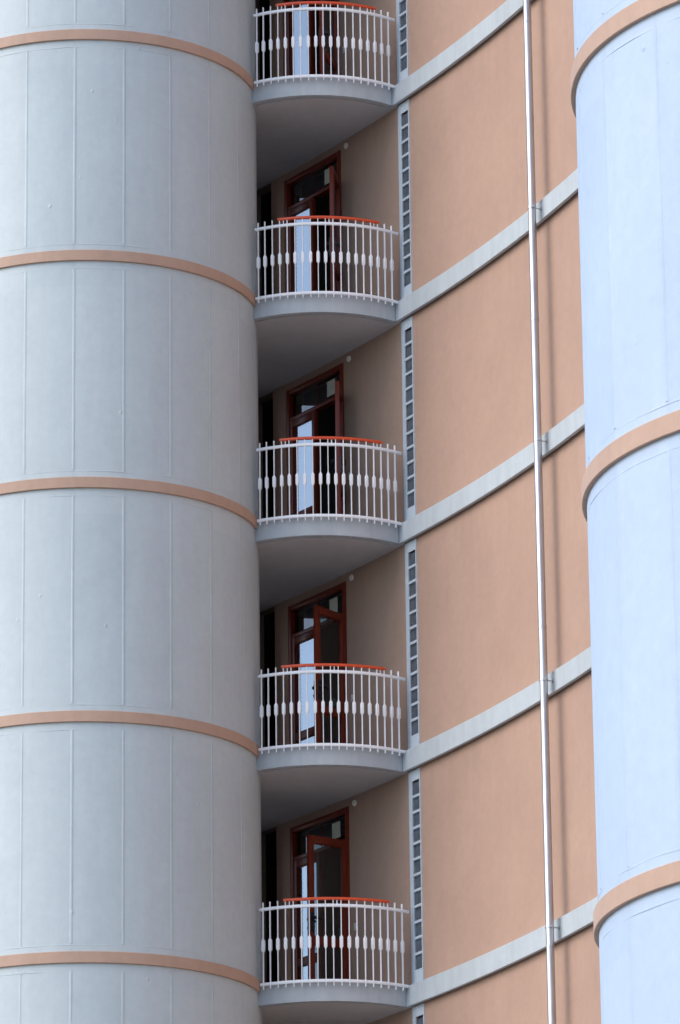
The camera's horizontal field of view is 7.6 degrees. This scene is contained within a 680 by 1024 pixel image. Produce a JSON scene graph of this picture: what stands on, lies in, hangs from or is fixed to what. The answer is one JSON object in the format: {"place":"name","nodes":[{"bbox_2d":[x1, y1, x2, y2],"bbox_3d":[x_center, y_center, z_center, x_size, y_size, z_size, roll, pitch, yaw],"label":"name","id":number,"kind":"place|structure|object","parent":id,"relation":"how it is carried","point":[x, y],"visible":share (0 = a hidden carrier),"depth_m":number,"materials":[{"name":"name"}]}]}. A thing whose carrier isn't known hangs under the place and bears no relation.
{"place":"outdoors","nodes":[
{"label":"outdoors","id":0,"kind":"place"},
{"bbox_2d":[570,0,679,1023],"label":"round tower","id":1,"kind":"structure","parent":0,"point":[625,85],"depth_m":33.85,"materials":[{"name":"blue paint"}]},
{"label":"ground","id":2,"kind":"structure","parent":0,"visible":0},
{"bbox_2d":[0,0,261,1023],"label":"round tower","id":3,"kind":"structure","parent":2,"relation":"on","point":[130,834],"depth_m":63.54,"materials":[{"name":"grey paint"}]},
{"bbox_2d":[252,0,600,1023],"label":"apartment wing","id":4,"kind":"structure","parent":2,"relation":"on","point":[436,828],"depth_m":64.45,"materials":[{"name":"paint"}]},
{"bbox_2d":[282,0,339,75],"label":"balcony door","id":5,"kind":"structure","parent":4,"relation":"in","point":[326,14],"depth_m":69.13,"materials":[{"name":"red wood"}]},
{"bbox_2d":[284,150,342,292],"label":"balcony door","id":6,"kind":"structure","parent":4,"relation":"in","point":[302,191],"depth_m":68.46,"materials":[{"name":"red wood"}]},
{"bbox_2d":[286,363,345,514],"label":"balcony door","id":7,"kind":"structure","parent":4,"relation":"in","point":[304,402],"depth_m":67.57,"materials":[{"name":"red wood"}]},
{"bbox_2d":[288,582,347,743],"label":"balcony door","id":8,"kind":"structure","parent":4,"relation":"in","point":[321,618],"depth_m":66.02,"materials":[{"name":"red wood"}]},
{"bbox_2d":[290,806,350,979],"bbox_3d":[-0.213,5.131,65.262,0.851,2.632,1.553,-1,-18,0],"label":"balcony door","id":9,"kind":"structure","parent":4,"relation":"in","point":[321,844],"depth_m":64.91,"materials":[{"name":"red wood"}]},
{"bbox_2d":[253,1,394,89],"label":"balcony railing","id":10,"kind":"object","parent":4,"relation":"on","point":[338,76],"visible":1,"depth_m":66.79,"materials":[{"name":"white metal"}]},
{"bbox_2d":[255,216,397,305],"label":"balcony railing","id":11,"kind":"object","parent":4,"relation":"on","point":[325,223],"visible":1,"depth_m":65.87,"materials":[{"name":"white metal"}]},
{"bbox_2d":[256,436,401,527],"bbox_3d":[-0.118,-0.382,64.983,1.864,1.113,0.339,1,-18,-6],"label":"balcony railing","id":12,"kind":"object","parent":4,"relation":"on","point":[327,444],"visible":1,"depth_m":64.94,"materials":[{"name":"white metal"}]},
{"bbox_2d":[258,663,404,755],"bbox_3d":[-0.084,2.474,64.063,1.864,1.113,0.339,1,-18,-6],"label":"balcony railing","id":13,"kind":"object","parent":4,"relation":"on","point":[345,672],"visible":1,"depth_m":64.03,"materials":[{"name":"white metal"}]},
{"bbox_2d":[259,897,408,990],"bbox_3d":[-0.049,5.329,63.143,1.864,1.113,0.339,1,-18,-6],"label":"balcony railing","id":14,"kind":"object","parent":4,"relation":"on","point":[340,905],"visible":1,"depth_m":63.11,"materials":[{"name":"white metal"}]},
{"bbox_2d":[396,0,408,83],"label":"block window","id":15,"kind":"structure","parent":4,"relation":"in","point":[401,33],"depth_m":67.07,"materials":[{"name":"paint"}]},
{"bbox_2d":[398,99,412,298],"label":"block window","id":16,"kind":"structure","parent":4,"relation":"in","point":[407,289],"depth_m":66.39,"materials":[{"name":"paint"}]},
{"bbox_2d":[401,316,415,520],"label":"block window","id":17,"kind":"structure","parent":4,"relation":"in","point":[406,324],"depth_m":65.47,"materials":[{"name":"paint"}]},
{"bbox_2d":[405,538,419,748],"bbox_3d":[1.023,1.694,64.599,0.274,2.735,0.296,9,-20,-28],"label":"block window","id":18,"kind":"structure","parent":4,"relation":"in","point":[414,740],"depth_m":64.55,"materials":[{"name":"paint"}]},
{"bbox_2d":[408,767,423,983],"bbox_3d":[1.057,4.549,63.679,0.274,2.735,0.296,9,-20,-28],"label":"block window","id":19,"kind":"structure","parent":4,"relation":"in","point":[416,894],"depth_m":63.63,"materials":[{"name":"paint"}]},
{"bbox_2d":[412,1003,424,1023],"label":"block window","id":20,"kind":"structure","parent":4,"relation":"in","point":[419,1010],"depth_m":63.09,"materials":[{"name":"paint"}]},
{"bbox_2d":[523,0,559,1023],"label":"drainpipe","id":21,"kind":"object","parent":4,"relation":"attached to","point":[545,748],"visible":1,"depth_m":61.28,"materials":[{"name":"white metal"}]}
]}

